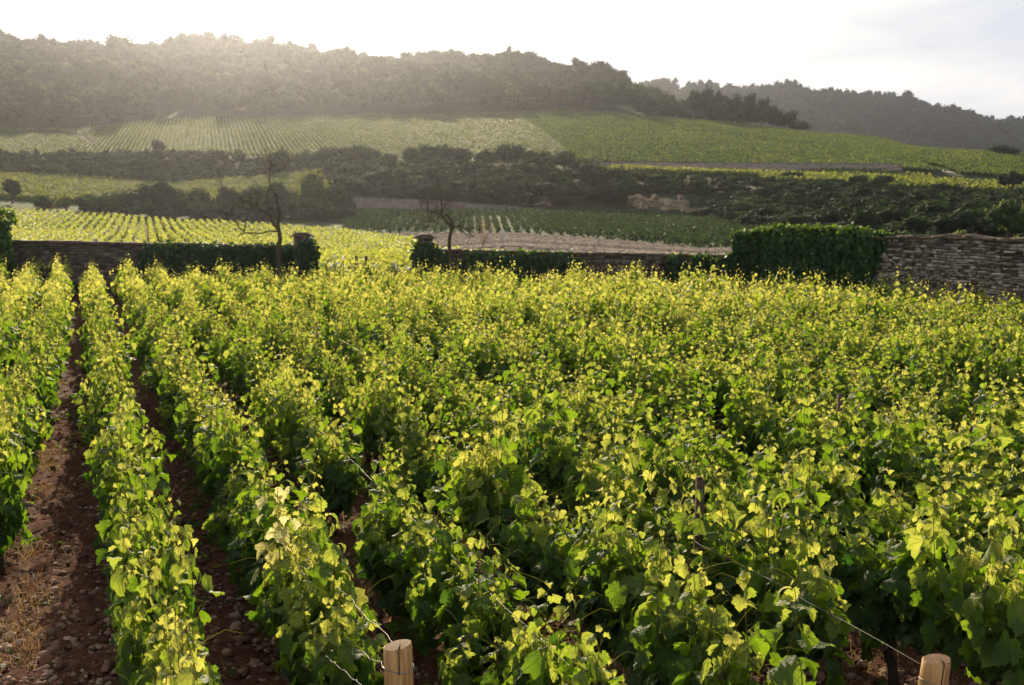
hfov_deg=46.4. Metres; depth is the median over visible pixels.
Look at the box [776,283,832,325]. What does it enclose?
grapevine
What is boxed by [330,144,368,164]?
ridge tree
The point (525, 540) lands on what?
grapevine
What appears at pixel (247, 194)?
bush
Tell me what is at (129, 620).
grapevine
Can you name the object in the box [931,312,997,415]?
grapevine
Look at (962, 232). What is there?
bush
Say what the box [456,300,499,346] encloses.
grapevine
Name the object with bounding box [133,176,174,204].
bush
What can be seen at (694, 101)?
dark tree
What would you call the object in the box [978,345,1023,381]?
grapevine
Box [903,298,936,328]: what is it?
grapevine
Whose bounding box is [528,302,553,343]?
grapevine
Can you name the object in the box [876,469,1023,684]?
grapevine
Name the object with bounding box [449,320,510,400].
grapevine
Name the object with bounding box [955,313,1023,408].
grapevine
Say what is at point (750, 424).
grapevine
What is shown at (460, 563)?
trellis wire
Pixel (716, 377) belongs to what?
grapevine
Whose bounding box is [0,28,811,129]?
hill wood
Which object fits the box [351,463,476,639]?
grapevine
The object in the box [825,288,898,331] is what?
grapevine
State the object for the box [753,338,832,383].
grapevine
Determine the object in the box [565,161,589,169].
ridge tree
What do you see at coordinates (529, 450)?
grapevine
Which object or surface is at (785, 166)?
retaining wall
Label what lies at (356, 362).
grapevine
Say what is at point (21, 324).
grapevine
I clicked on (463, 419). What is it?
grapevine
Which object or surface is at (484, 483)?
grapevine
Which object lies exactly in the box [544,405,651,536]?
grapevine
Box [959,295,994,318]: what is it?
grapevine
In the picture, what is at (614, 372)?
grapevine
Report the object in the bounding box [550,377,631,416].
grapevine
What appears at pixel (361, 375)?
grapevine
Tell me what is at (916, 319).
grapevine
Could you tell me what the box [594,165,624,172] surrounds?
tree
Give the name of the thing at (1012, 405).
grapevine
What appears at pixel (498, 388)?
grapevine
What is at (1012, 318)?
grapevine
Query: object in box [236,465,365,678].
grapevine
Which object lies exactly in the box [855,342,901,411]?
grapevine
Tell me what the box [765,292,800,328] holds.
grapevine
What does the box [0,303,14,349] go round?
grapevine
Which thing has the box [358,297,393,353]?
grapevine
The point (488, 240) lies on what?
marker post
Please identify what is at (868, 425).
grapevine
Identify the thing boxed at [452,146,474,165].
ridge tree
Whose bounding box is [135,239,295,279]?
ivy
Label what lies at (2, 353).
grapevine
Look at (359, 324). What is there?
grapevine
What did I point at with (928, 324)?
grapevine
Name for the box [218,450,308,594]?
grapevine
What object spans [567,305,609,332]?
grapevine
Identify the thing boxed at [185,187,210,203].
bush
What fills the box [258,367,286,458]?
grapevine
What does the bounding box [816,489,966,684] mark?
grapevine
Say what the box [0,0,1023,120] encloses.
sky
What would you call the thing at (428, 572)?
grapevine
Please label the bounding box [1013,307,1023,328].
grapevine
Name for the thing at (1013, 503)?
grapevine
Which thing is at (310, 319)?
grapevine
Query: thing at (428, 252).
ivy
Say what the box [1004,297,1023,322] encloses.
grapevine
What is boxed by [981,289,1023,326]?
grapevine
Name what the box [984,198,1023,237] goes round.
tree
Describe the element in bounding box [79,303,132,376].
grapevine
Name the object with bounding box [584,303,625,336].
grapevine
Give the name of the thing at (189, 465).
grapevine
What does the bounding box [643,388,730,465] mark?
grapevine
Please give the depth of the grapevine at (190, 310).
25.90 m
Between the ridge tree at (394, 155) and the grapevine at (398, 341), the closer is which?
the grapevine at (398, 341)
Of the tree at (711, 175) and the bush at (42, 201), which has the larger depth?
the tree at (711, 175)
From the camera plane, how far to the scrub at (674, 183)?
222.51 m
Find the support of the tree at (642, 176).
on the ground at (72, 657)
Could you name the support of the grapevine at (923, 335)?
on the ground at (72, 657)
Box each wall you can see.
[1,207,678,282]
[11,240,292,297]
[353,196,577,213]
[444,248,732,291]
[590,162,901,171]
[795,234,1023,307]
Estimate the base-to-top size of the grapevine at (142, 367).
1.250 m
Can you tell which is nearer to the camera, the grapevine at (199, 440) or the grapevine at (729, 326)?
the grapevine at (199, 440)
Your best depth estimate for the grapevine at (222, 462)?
11.26 m
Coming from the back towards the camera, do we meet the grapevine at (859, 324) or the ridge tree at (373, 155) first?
the ridge tree at (373, 155)
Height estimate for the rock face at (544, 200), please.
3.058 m
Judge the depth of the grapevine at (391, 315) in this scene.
24.20 m
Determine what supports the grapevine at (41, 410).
on the ground at (72, 657)
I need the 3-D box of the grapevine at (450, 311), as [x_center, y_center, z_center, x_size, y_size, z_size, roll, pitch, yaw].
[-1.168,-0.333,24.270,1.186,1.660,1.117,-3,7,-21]
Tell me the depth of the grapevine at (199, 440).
12.39 m
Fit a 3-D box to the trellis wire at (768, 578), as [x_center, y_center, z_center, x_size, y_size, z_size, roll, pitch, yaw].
[0.738,1.208,10.174,0.049,0.082,8.530,-2,7,-18]
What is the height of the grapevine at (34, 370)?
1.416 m
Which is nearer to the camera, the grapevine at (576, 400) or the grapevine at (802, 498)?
the grapevine at (802, 498)
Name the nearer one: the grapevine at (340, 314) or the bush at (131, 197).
the grapevine at (340, 314)
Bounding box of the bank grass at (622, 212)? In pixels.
[582,199,769,219]
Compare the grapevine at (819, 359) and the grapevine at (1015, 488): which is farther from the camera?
the grapevine at (819, 359)
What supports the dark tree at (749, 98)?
on the ground at (72, 657)
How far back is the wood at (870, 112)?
1125.48 m
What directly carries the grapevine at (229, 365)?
on the ground at (72, 657)
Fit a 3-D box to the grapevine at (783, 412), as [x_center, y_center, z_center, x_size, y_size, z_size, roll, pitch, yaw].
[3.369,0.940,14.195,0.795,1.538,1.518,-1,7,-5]
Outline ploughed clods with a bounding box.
[375,232,731,253]
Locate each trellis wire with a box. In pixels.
[298,408,571,667]
[337,586,391,641]
[470,410,919,663]
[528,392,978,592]
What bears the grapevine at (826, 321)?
on the ground at (72, 657)
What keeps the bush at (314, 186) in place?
on the ground at (72, 657)
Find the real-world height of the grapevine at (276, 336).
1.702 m
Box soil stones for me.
[0,379,1000,684]
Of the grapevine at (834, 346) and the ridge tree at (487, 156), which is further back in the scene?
the ridge tree at (487, 156)
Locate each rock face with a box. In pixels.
[518,192,550,205]
[627,194,689,211]
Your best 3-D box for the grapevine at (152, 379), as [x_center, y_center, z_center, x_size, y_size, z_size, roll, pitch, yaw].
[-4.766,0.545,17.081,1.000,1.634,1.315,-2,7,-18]
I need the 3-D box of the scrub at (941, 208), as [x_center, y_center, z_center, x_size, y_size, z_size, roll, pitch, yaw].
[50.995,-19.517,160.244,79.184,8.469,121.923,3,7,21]
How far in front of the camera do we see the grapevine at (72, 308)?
25.35 m
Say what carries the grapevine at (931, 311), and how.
on the ground at (72, 657)
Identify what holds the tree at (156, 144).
on the ground at (72, 657)
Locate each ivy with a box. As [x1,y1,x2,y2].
[0,207,19,288]
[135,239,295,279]
[293,236,324,281]
[409,239,448,276]
[462,248,584,283]
[663,250,733,284]
[728,225,766,285]
[759,221,875,288]
[860,225,893,285]
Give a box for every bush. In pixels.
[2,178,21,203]
[33,194,55,208]
[51,194,75,209]
[73,194,97,204]
[108,189,136,204]
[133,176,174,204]
[160,186,188,205]
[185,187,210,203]
[212,186,243,203]
[239,184,265,204]
[258,180,299,205]
[293,168,332,204]
[324,182,356,208]
[949,230,966,234]
[985,144,1020,153]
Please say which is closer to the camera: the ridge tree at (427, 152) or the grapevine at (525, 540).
the grapevine at (525, 540)
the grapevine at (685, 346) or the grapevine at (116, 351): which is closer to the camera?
the grapevine at (116, 351)
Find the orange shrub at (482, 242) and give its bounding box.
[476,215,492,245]
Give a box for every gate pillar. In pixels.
[289,232,314,281]
[413,234,436,246]
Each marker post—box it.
[486,230,489,243]
[500,230,503,242]
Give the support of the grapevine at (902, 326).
on the ground at (72, 657)
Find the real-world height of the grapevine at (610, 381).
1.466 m
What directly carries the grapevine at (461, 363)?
on the ground at (72, 657)
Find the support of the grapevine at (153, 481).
on the ground at (72, 657)
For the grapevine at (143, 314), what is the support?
on the ground at (72, 657)
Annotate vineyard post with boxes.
[383,639,413,684]
[918,654,950,684]
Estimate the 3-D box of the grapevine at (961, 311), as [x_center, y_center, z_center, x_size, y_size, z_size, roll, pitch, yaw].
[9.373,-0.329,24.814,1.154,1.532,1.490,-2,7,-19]
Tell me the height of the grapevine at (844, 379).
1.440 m
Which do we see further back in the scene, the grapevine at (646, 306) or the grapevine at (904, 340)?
the grapevine at (646, 306)
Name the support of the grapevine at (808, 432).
on the ground at (72, 657)
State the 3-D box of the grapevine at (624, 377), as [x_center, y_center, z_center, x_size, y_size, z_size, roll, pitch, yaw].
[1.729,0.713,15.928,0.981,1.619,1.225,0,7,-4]
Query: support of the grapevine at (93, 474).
on the ground at (72, 657)
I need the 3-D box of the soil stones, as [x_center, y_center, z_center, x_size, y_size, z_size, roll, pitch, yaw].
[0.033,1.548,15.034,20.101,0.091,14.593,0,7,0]
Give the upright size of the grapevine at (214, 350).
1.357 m
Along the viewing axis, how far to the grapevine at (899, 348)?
18.04 m
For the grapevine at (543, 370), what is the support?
on the ground at (72, 657)
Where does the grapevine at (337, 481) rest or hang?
on the ground at (72, 657)
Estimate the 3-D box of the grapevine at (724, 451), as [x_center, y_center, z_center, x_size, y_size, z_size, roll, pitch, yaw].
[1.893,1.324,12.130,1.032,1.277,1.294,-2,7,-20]
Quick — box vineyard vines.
[0,252,1023,472]
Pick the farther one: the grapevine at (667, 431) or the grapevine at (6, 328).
the grapevine at (6, 328)
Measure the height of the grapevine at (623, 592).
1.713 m
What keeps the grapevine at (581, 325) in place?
on the ground at (72, 657)
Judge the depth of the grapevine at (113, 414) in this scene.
13.10 m
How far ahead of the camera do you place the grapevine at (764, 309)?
25.38 m
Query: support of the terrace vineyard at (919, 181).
on the ground at (72, 657)
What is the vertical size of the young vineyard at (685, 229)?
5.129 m
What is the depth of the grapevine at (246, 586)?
8.82 m
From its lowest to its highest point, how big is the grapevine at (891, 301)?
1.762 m
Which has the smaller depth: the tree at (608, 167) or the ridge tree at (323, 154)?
the tree at (608, 167)
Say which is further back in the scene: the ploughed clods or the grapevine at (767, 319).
the ploughed clods
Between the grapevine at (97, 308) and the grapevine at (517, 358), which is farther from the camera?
the grapevine at (97, 308)
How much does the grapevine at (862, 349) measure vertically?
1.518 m
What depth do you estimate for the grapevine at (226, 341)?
19.17 m
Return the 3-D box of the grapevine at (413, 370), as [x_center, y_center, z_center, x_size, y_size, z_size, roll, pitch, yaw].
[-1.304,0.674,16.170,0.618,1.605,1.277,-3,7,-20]
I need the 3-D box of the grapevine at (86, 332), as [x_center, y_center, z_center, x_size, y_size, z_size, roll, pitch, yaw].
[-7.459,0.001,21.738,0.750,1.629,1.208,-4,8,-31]
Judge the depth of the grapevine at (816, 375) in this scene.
17.04 m
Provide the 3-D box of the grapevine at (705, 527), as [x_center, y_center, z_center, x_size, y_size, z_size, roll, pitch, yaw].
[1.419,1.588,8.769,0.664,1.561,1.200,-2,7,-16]
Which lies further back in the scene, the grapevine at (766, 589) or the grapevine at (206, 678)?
the grapevine at (766, 589)
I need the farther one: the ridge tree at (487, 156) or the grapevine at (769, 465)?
the ridge tree at (487, 156)
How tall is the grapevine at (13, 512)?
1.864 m
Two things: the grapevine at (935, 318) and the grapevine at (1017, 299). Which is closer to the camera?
the grapevine at (935, 318)
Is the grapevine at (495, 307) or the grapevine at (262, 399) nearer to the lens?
the grapevine at (262, 399)
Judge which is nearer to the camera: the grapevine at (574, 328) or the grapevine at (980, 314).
the grapevine at (574, 328)
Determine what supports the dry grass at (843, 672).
on the ground at (72, 657)
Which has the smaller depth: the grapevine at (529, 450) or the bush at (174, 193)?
the grapevine at (529, 450)
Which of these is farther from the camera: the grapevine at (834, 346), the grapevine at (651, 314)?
the grapevine at (651, 314)
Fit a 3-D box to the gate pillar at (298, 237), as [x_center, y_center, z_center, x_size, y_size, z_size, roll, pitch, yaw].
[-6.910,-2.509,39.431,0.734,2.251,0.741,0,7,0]
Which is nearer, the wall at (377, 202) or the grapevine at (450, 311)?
the grapevine at (450, 311)
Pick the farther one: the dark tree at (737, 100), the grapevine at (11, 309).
the dark tree at (737, 100)
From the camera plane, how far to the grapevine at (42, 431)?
14.20 m
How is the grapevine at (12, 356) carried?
on the ground at (72, 657)
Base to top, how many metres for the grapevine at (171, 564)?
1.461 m
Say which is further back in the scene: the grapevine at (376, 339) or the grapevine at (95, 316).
the grapevine at (95, 316)
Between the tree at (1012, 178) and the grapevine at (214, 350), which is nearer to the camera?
the grapevine at (214, 350)
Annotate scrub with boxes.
[0,148,333,181]
[317,153,636,204]
[628,171,707,195]
[685,175,1023,236]
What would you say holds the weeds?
on the ground at (72, 657)
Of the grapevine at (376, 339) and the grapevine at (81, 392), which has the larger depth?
the grapevine at (376, 339)
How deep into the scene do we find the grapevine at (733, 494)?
10.01 m
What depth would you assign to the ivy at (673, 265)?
36.50 m
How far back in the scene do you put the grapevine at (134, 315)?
25.36 m
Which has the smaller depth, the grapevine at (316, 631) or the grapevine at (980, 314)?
the grapevine at (316, 631)
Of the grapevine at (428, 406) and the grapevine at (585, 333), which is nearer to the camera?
the grapevine at (428, 406)
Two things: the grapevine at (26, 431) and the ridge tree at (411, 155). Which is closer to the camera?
the grapevine at (26, 431)
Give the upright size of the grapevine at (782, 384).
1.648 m
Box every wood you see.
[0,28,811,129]
[639,77,1023,152]
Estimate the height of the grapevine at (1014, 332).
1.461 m
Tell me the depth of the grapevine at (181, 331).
18.83 m
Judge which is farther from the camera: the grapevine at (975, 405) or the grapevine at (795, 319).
the grapevine at (795, 319)
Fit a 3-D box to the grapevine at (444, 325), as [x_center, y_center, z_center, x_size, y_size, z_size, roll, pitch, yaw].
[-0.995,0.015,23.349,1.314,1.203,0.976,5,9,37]
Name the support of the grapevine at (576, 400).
on the ground at (72, 657)
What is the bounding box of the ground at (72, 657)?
[0,55,1023,684]
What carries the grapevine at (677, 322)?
on the ground at (72, 657)
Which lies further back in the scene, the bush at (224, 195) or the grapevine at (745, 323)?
the bush at (224, 195)
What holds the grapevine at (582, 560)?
on the ground at (72, 657)
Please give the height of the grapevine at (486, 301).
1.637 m
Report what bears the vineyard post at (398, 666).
on the ground at (72, 657)
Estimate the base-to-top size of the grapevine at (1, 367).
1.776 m
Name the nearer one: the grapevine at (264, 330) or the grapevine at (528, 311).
the grapevine at (264, 330)
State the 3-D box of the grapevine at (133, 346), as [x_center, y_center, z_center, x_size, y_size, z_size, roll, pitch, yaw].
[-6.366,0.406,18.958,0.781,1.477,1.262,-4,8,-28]
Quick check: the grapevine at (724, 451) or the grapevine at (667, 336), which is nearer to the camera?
the grapevine at (724, 451)
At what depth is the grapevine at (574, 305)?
25.10 m
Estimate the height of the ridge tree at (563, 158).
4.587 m
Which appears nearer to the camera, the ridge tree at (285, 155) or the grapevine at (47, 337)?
the grapevine at (47, 337)
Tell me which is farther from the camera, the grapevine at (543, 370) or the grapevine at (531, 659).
the grapevine at (543, 370)
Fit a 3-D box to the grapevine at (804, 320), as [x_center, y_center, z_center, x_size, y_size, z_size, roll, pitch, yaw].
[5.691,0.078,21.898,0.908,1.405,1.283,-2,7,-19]
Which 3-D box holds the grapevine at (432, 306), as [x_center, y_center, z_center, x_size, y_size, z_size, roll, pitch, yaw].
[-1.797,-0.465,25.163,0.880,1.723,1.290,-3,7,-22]
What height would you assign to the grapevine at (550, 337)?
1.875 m
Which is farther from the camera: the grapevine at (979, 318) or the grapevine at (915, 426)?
the grapevine at (979, 318)
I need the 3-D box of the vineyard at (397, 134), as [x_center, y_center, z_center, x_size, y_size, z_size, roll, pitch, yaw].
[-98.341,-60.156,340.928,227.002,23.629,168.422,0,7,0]
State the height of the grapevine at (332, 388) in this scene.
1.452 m
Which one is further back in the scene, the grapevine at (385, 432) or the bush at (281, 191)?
the bush at (281, 191)
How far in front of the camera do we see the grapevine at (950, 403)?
14.86 m
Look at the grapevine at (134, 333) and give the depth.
23.52 m
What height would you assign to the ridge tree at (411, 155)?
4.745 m
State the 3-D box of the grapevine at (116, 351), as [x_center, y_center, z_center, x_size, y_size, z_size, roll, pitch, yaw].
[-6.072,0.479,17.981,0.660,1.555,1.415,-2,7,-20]
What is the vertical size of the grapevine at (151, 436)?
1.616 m
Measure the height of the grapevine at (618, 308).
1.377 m
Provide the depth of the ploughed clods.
102.35 m
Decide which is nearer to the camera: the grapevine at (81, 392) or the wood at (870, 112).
the grapevine at (81, 392)
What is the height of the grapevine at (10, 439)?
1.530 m
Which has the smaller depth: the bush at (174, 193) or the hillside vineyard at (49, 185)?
the bush at (174, 193)
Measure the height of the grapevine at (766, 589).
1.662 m
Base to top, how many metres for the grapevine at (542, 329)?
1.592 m
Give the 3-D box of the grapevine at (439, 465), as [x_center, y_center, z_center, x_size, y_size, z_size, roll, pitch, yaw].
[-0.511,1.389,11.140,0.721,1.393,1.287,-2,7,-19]
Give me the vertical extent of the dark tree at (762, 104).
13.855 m
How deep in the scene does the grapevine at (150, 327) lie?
21.77 m
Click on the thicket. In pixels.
(337, 208)
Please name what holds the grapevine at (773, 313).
on the ground at (72, 657)
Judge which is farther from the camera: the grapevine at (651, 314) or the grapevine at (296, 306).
the grapevine at (296, 306)
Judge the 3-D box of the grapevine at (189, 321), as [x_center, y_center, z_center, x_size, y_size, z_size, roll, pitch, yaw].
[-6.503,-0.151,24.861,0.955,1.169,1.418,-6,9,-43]
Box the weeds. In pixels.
[0,375,917,684]
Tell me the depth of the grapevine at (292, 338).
19.65 m
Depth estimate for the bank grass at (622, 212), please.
208.61 m
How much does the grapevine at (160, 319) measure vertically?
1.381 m
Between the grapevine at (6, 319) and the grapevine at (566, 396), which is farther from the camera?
the grapevine at (6, 319)
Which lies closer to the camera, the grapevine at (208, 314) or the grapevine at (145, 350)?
the grapevine at (145, 350)
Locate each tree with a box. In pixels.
[101,33,135,52]
[151,139,166,150]
[211,146,291,276]
[262,146,292,172]
[290,149,315,165]
[310,146,338,162]
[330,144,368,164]
[362,147,385,164]
[382,153,398,162]
[402,146,425,164]
[409,174,482,277]
[418,143,442,162]
[438,144,462,162]
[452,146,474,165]
[472,148,499,163]
[493,142,526,164]
[519,150,542,161]
[537,150,555,166]
[553,150,575,167]
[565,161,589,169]
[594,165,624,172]
[626,184,636,193]
[630,170,670,180]
[684,89,706,118]
[698,171,727,179]
[701,84,720,119]
[715,90,732,105]
[730,92,743,121]
[738,176,766,182]
[742,92,756,123]
[757,96,771,125]
[778,171,802,181]
[821,178,844,182]
[848,175,869,182]
[869,175,894,187]
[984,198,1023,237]
[995,170,1023,189]
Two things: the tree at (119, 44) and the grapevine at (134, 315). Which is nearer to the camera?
the grapevine at (134, 315)
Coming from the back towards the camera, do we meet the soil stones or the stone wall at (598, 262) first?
the stone wall at (598, 262)
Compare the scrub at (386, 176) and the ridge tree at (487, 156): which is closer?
the scrub at (386, 176)
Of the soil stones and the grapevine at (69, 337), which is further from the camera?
the grapevine at (69, 337)
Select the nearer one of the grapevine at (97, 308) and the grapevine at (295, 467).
the grapevine at (295, 467)
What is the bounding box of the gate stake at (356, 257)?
[355,256,357,269]
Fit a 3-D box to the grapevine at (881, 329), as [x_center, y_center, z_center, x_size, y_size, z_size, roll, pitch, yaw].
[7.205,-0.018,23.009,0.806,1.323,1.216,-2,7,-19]
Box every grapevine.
[0,293,16,343]
[0,299,22,375]
[0,301,25,338]
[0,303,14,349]
[0,318,17,375]
[0,330,11,391]
[0,332,59,422]
[0,357,3,380]
[0,358,37,485]
[0,359,39,466]
[0,368,53,455]
[0,394,31,575]
[0,409,29,499]
[1,299,26,330]
[2,301,25,344]
[8,364,50,447]
[13,313,71,362]
[14,331,66,422]
[14,337,61,417]
[24,295,71,345]
[24,313,69,384]
[26,305,68,363]
[30,310,67,363]
[34,290,74,326]
[35,297,73,357]
[60,372,148,448]
[67,375,146,505]
[70,339,144,430]
[75,332,130,385]
[76,299,123,361]
[76,375,175,499]
[78,364,146,429]
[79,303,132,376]
[81,322,136,388]
[83,297,114,333]
[87,325,129,395]
[88,325,132,386]
[92,297,102,315]
[92,401,159,551]
[94,403,132,466]
[95,467,172,617]
[100,430,170,578]
[103,486,198,684]
[106,510,224,684]
[117,586,218,684]
[125,276,174,338]
[126,301,178,347]
[127,302,191,363]
[134,612,239,684]
[136,291,167,337]
[137,293,179,363]
[138,320,219,402]
[139,328,191,377]
[141,308,183,357]
[143,333,214,396]
[146,301,208,389]
[155,367,233,449]
[156,347,215,444]
[173,369,242,466]
[177,391,263,494]
[179,298,203,353]
[180,306,232,373]
[181,307,219,355]
[183,398,238,498]
[189,294,223,361]
[195,381,267,517]
[201,308,248,369]
[202,444,270,543]
[207,318,230,396]
[208,329,271,416]
[217,303,261,406]
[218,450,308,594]
[221,297,263,330]
[223,326,285,425]
[234,291,284,350]
[236,303,277,337]
[236,461,333,659]
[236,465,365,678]
[237,307,259,337]
[240,351,321,473]
[243,344,320,400]
[253,298,303,372]
[254,305,281,352]
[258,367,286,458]
[261,339,350,489]
[271,391,364,512]
[273,510,392,684]
[278,304,322,359]
[279,320,331,375]
[282,290,324,328]
[288,307,323,347]
[292,303,320,333]
[293,321,342,396]
[294,393,369,539]
[308,345,361,418]
[311,293,355,333]
[312,276,360,322]
[314,346,362,438]
[315,313,335,359]
[324,303,362,371]
[329,311,380,382]
[335,363,388,465]
[336,301,369,351]
[340,327,381,393]
[350,344,412,476]
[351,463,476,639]
[352,438,423,580]
[355,331,425,386]
[358,281,400,327]
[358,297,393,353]
[364,302,433,359]
[369,371,428,502]
[376,321,432,368]
[378,324,415,387]
[382,288,412,329]
[384,394,463,521]
[387,313,455,373]
[393,295,428,333]
[395,333,435,419]
[396,304,441,365]
[403,469,528,673]
[404,285,445,325]
[411,310,468,363]
[414,349,471,451]
[418,341,479,395]
[423,419,479,545]
[426,347,493,454]
[426,382,542,577]
[428,284,484,336]
[429,373,536,454]
[433,537,585,684]
[435,325,478,373]
[438,313,495,337]
[440,285,500,322]
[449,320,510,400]
[455,356,503,413]
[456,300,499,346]
[459,362,528,414]
[463,317,521,393]
[467,289,510,329]
[468,386,561,521]
[477,298,539,344]
[485,458,577,621]
[491,299,524,344]
[493,336,584,428]
[495,332,545,388]
[496,333,573,398]
[501,322,528,356]
[502,572,637,684]
[504,324,589,368]
[506,286,543,333]
[508,346,624,414]
[508,364,587,529]
[522,300,561,351]
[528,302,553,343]
[528,303,581,382]
[531,477,665,652]
[542,297,593,345]
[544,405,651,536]
[546,362,615,441]
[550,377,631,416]
[552,311,627,387]
[553,307,588,331]
[554,276,596,328]
[566,385,636,460]
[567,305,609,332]
[570,332,633,401]
[571,308,615,372]
[575,414,694,556]
[576,475,722,684]
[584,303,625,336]
[585,420,677,511]
[588,363,673,448]
[601,277,664,331]
[601,294,629,328]
[603,311,665,355]
[604,309,667,362]
[608,337,682,427]
[612,296,658,341]
[618,339,672,374]
[622,396,721,525]
[624,288,676,338]
[625,532,835,684]
[626,318,666,357]
[637,327,692,350]
[638,360,716,444]
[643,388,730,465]
[647,334,709,400]
[650,288,689,320]
[651,314,719,365]
[652,458,757,616]
[653,348,727,369]
[657,298,697,358]
[663,287,721,327]
[663,414,746,498]
[670,340,749,416]
[690,334,749,435]
[691,302,735,332]
[691,316,733,364]
[696,296,746,342]
[703,288,755,327]
[704,429,795,573]
[706,311,775,335]
[706,342,812,430]
[707,320,771,384]
[712,313,766,369]
[714,466,854,684]
[715,359,802,473]
[719,430,815,527]
[724,311,779,368]
[731,289,777,334]
[737,444,857,627]
[740,306,791,349]
[748,295,787,323]
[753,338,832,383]
[756,335,819,406]
[760,353,837,437]
[760,371,858,476]
[762,315,804,363]
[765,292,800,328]
[766,307,810,336]
[772,309,824,351]
[774,404,883,539]
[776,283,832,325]
[781,300,856,364]
[783,364,895,452]
[789,309,828,336]
[789,331,846,382]
[794,361,862,421]
[795,347,864,399]
[801,308,835,342]
[805,293,860,330]
[813,339,891,378]
[813,345,899,418]
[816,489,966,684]
[822,389,913,505]
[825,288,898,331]
[825,317,849,337]
[825,448,972,597]
[827,390,919,436]
[828,291,863,322]
[828,306,877,351]
[837,324,896,373]
[849,283,905,330]
[854,278,916,321]
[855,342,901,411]
[856,317,884,345]
[858,319,916,363]
[867,309,907,339]
[868,394,954,484]
[872,306,943,379]
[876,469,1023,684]
[882,358,988,432]
[885,309,940,341]
[885,320,976,406]
[887,422,1009,547]
[888,311,926,342]
[890,298,942,333]
[898,386,958,458]
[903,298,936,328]
[905,304,970,364]
[906,312,985,399]
[913,402,1023,508]
[914,298,975,338]
[919,302,949,318]
[924,366,1023,435]
[929,290,993,328]
[930,326,984,346]
[931,290,967,332]
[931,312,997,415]
[944,312,1000,338]
[945,484,1023,606]
[950,387,1023,493]
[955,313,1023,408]
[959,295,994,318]
[960,449,1023,553]
[961,291,1006,340]
[961,363,1023,447]
[973,302,1018,333]
[978,305,1023,359]
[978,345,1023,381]
[978,377,1022,422]
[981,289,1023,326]
[992,307,1022,340]
[1000,463,1023,514]
[1002,318,1023,343]
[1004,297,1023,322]
[1006,339,1023,360]
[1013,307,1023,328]
[1014,336,1023,357]
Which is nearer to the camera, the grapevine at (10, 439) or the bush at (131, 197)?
the grapevine at (10, 439)
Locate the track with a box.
[50,128,99,149]
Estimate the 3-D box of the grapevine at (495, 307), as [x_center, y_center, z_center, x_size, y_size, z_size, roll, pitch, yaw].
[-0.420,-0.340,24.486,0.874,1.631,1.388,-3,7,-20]
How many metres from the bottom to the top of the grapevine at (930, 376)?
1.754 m
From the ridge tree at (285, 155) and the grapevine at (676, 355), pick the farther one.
the ridge tree at (285, 155)
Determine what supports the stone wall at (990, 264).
on the ground at (72, 657)
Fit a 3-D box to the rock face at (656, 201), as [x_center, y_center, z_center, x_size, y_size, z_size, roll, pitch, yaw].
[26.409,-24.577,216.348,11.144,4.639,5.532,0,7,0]
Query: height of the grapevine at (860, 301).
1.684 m
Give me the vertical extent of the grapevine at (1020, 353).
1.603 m
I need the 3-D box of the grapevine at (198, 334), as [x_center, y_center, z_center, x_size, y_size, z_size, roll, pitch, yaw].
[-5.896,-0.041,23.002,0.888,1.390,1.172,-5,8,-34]
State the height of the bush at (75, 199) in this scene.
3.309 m
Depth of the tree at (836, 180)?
229.72 m
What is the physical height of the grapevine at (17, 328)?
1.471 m
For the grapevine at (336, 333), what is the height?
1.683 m
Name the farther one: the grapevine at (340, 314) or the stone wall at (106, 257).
the stone wall at (106, 257)
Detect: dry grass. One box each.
[0,349,94,678]
[234,411,983,684]
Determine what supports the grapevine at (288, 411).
on the ground at (72, 657)
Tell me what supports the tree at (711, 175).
on the ground at (72, 657)
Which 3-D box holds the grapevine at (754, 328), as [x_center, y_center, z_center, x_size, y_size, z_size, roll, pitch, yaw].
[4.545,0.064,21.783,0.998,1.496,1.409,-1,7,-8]
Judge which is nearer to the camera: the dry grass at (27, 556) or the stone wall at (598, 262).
the dry grass at (27, 556)
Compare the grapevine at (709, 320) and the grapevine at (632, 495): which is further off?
the grapevine at (709, 320)
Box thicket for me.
[76,192,356,220]
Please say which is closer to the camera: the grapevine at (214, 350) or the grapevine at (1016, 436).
the grapevine at (1016, 436)
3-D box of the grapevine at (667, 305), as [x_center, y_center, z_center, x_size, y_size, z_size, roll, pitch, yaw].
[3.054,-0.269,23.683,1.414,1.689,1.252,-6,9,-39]
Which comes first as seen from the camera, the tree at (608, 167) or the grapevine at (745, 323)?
the grapevine at (745, 323)
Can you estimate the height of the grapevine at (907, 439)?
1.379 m
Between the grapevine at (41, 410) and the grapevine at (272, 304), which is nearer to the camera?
the grapevine at (41, 410)
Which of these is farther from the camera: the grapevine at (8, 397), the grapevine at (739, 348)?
the grapevine at (739, 348)
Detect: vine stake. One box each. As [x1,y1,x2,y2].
[693,476,704,550]
[836,394,842,424]
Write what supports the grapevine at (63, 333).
on the ground at (72, 657)
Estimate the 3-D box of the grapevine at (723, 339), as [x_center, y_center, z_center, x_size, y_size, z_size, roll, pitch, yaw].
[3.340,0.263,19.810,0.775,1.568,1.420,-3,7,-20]
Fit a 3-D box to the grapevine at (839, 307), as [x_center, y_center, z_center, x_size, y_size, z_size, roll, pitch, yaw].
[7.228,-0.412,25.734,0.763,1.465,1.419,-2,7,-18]
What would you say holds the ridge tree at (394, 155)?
on the ground at (72, 657)
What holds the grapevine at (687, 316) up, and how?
on the ground at (72, 657)
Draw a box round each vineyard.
[0,111,576,163]
[0,168,324,201]
[342,203,937,247]
[510,109,1023,177]
[610,164,932,177]
[758,171,1023,190]
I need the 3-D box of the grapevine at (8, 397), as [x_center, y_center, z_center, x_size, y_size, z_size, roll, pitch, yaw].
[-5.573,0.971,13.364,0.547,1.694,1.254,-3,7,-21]

